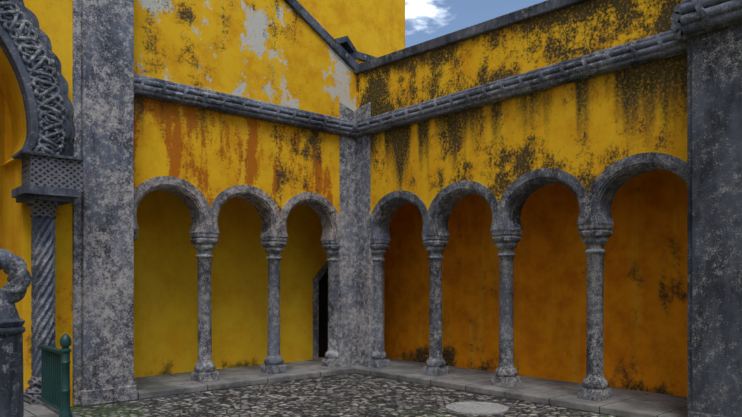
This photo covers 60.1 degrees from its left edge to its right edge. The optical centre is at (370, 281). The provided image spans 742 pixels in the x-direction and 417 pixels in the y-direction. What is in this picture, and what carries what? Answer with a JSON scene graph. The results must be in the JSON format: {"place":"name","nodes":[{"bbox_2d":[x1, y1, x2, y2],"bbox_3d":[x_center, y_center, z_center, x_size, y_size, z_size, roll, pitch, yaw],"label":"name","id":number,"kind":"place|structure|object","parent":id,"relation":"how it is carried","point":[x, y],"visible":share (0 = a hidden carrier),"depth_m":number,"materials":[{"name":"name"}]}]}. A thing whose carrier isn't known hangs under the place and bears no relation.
{"place":"outdoors","nodes":[
{"label":"outdoors","id":0,"kind":"place"},
{"bbox_2d":[0,0,72,406],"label":"wall","id":1,"kind":"structure","parent":0,"point":[55,19],"depth_m":8.76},
{"bbox_2d":[0,0,74,155],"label":"arch molding","id":2,"kind":"structure","parent":1,"relation":"attached to","point":[7,46],"depth_m":8.40,"materials":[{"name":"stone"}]},
{"bbox_2d":[0,0,66,154],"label":"arch lattice ornament","id":3,"kind":"object","parent":2,"relation":"attached to","point":[41,74],"visible":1,"depth_m":8.45,"materials":[{"name":"stone"}]},
{"bbox_2d":[0,0,70,155],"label":"arch band","id":4,"kind":"object","parent":2,"relation":"attached to","point":[60,84],"visible":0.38,"depth_m":8.50,"materials":[{"name":"stone"}]},
{"bbox_2d":[12,150,83,205],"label":"frieze mouldings","id":5,"kind":"object","parent":1,"relation":"attached to","point":[25,193],"visible":0.81,"depth_m":8.14,"materials":[{"name":"grey stone"}]},
{"bbox_2d":[22,155,82,192],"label":"frieze block","id":6,"kind":"structure","parent":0,"point":[45,171],"depth_m":8.28,"materials":[{"name":"grey stone"}]},
{"bbox_2d":[70,373,616,416],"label":"ground","id":7,"kind":"structure","parent":0,"point":[353,395],"depth_m":9.04,"materials":[{"name":"grey stone"}]},
{"bbox_2d":[24,403,80,416],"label":"stone paving","id":8,"kind":"structure","parent":7,"relation":"on","point":[42,410],"depth_m":7.59,"materials":[{"name":"grey stone"}]},
{"bbox_2d":[0,248,30,416],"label":"stone post","id":9,"kind":"object","parent":8,"relation":"on","point":[13,290],"visible":1,"depth_m":4.78,"materials":[{"name":"stone"}]},
{"bbox_2d":[38,334,72,416],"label":"railing","id":10,"kind":"object","parent":8,"relation":"on","point":[55,378],"visible":1,"depth_m":7.45,"materials":[{"name":"green metal"}]},
{"bbox_2d":[73,0,136,406],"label":"pier","id":11,"kind":"structure","parent":7,"relation":"on","point":[103,211],"depth_m":8.99,"materials":[{"name":"stone"}]},
{"bbox_2d":[134,190,327,376],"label":"back wall","id":12,"kind":"structure","parent":7,"relation":"on","point":[165,298],"depth_m":11.93,"materials":[{"name":"yellow paint"}]},
{"bbox_2d":[313,261,327,359],"bbox_3d":[-0.894,0.494,13.765,1.080,2.249,0.335,0,0,-42],"label":"door frame","id":13,"kind":"object","parent":12,"relation":"attached to","point":[320,273],"visible":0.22,"depth_m":13.33,"materials":[{"name":"grey stone"}]},
{"bbox_2d":[319,269,327,357],"bbox_3d":[-0.989,0.579,13.872,0.920,2.280,0.050,0,0,-42],"label":"dark door","id":14,"kind":"structure","parent":13,"relation":"in","point":[323,314],"depth_m":13.81,"materials":[{"name":"black"}]},
{"bbox_2d":[297,0,404,63],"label":"tower","id":15,"kind":"structure","parent":7,"relation":"on","point":[375,28],"depth_m":15.53,"materials":[{"name":"paint"}]},
{"bbox_2d":[335,36,357,60],"bbox_3d":[-0.697,-4.591,12.968,0.660,0.620,0.590,0,0,-42],"label":"window frame","id":16,"kind":"object","parent":15,"relation":"attached to","point":[345,43],"visible":0.22,"depth_m":12.86,"materials":[{"name":"stone"}]},
{"bbox_2d":[356,52,376,61],"bbox_3d":[-0.406,-5.401,15.235,2.700,0.160,0.080,0,0,-42],"label":"tower band","id":17,"kind":"object","parent":15,"relation":"attached to","point":[364,57],"depth_m":15.40,"materials":[{"name":"grey stone"}]},
{"bbox_2d":[337,102,383,366],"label":"corner strips","id":18,"kind":"object","parent":7,"relation":"on","point":[355,302],"visible":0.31,"depth_m":12.26,"materials":[{"name":"stone"}]},
{"bbox_2d":[134,358,686,416],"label":"platforms","id":19,"kind":"object","parent":7,"relation":"on","point":[620,403],"visible":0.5,"depth_m":10.11,"materials":[{"name":"grey stone"}]},
{"bbox_2d":[134,229,339,385],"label":"columns","id":20,"kind":"structure","parent":19,"relation":"on","point":[204,243],"depth_m":11.30,"materials":[{"name":"stone"}]},
{"bbox_2d":[134,96,338,213],"bbox_3d":[-2.231,-1.861,10.976,4.040,2.140,0.360,0,0,-42],"label":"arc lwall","id":21,"kind":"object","parent":20,"relation":"on","point":[210,155],"visible":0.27,"depth_m":10.63,"materials":[{"name":"yellow paint"}]},
{"bbox_2d":[134,176,339,239],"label":"arches","id":22,"kind":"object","parent":21,"relation":"attached to","point":[204,215],"visible":0.79,"depth_m":10.83,"materials":[{"name":"stone"}]},
{"bbox_2d":[134,0,355,117],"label":"wall","id":23,"kind":"structure","parent":21,"relation":"on","point":[280,52],"depth_m":10.81,"materials":[{"name":"yellow paint"}]},
{"bbox_2d":[284,0,357,70],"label":"wall coping","id":24,"kind":"object","parent":23,"relation":"on","point":[310,20],"visible":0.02,"depth_m":11.85,"materials":[{"name":"stone"}]},
{"bbox_2d":[134,74,357,137],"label":"cornice","id":25,"kind":"structure","parent":21,"relation":"attached to","point":[170,92],"depth_m":10.58,"materials":[{"name":"stone"}]},
{"bbox_2d":[370,223,612,400],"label":"columns","id":26,"kind":"structure","parent":19,"relation":"on","point":[595,236],"depth_m":9.91,"materials":[{"name":"stone"}]},
{"bbox_2d":[371,53,686,212],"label":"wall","id":27,"kind":"structure","parent":26,"relation":"on","point":[586,133],"depth_m":9.28,"materials":[{"name":"yellow paint"}]},
{"bbox_2d":[356,0,681,116],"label":"wall","id":28,"kind":"structure","parent":27,"relation":"on","point":[577,30],"depth_m":9.70,"materials":[{"name":"yellow paint"}]},
{"bbox_2d":[354,0,588,74],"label":"coping","id":29,"kind":"object","parent":28,"relation":"on","point":[521,15],"visible":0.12,"depth_m":10.24,"materials":[{"name":"stone"}]},
{"bbox_2d":[354,30,686,137],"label":"cornice","id":30,"kind":"structure","parent":27,"relation":"attached to","point":[656,47],"depth_m":9.24,"materials":[{"name":"stone"}]},
{"bbox_2d":[370,152,686,239],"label":"arches","id":31,"kind":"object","parent":27,"relation":"attached to","point":[595,203],"visible":0.92,"depth_m":9.71,"materials":[{"name":"stone"}]},
{"bbox_2d":[446,401,508,414],"bbox_3d":[1.433,1.708,8.677,0.840,0.022,0.840,0,0,-42],"label":"manhole","id":32,"kind":"object","parent":7,"relation":"on","point":[477,408],"visible":1,"depth_m":8.59,"materials":[{"name":"stone"}]},
{"bbox_2d":[384,170,686,396],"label":"back wall","id":33,"kind":"structure","parent":7,"relation":"on","point":[645,300],"depth_m":10.57,"materials":[{"name":"paint"}]},
{"bbox_2d":[687,23,741,416],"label":"pier","id":34,"kind":"structure","parent":7,"relation":"on","point":[714,223],"depth_m":7.22,"materials":[{"name":"stone"}]},
{"bbox_2d":[670,0,741,43],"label":"cornice","id":35,"kind":"structure","parent":34,"relation":"attached to","point":[689,19],"depth_m":7.16,"materials":[{"name":"stone"}]},
{"bbox_2d":[405,0,546,47],"label":"sky","id":36,"kind":"structure","parent":0,"point":[425,20],"materials":[{"name":"blue"}]},
{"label":"raised floor","id":37,"kind":"structure","parent":0,"visible":0},
{"bbox_2d":[24,200,59,403],"bbox_3d":[-4.256,0.254,8.329,0.430,2.570,0.430,0,0,-42],"label":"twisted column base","id":38,"kind":"object","parent":37,"relation":"on","point":[38,208],"visible":0.42,"depth_m":8.18,"materials":[{"name":"grey stone"}]},
{"bbox_2d":[31,217,55,376],"bbox_3d":[-4.256,0.194,8.329,0.284,2.050,0.284,0,0,-42],"label":"twisted column shaft","id":39,"kind":"object","parent":38,"relation":"on","point":[43,276],"visible":0.88,"depth_m":8.23,"materials":[{"name":"grey stone"}]}
]}

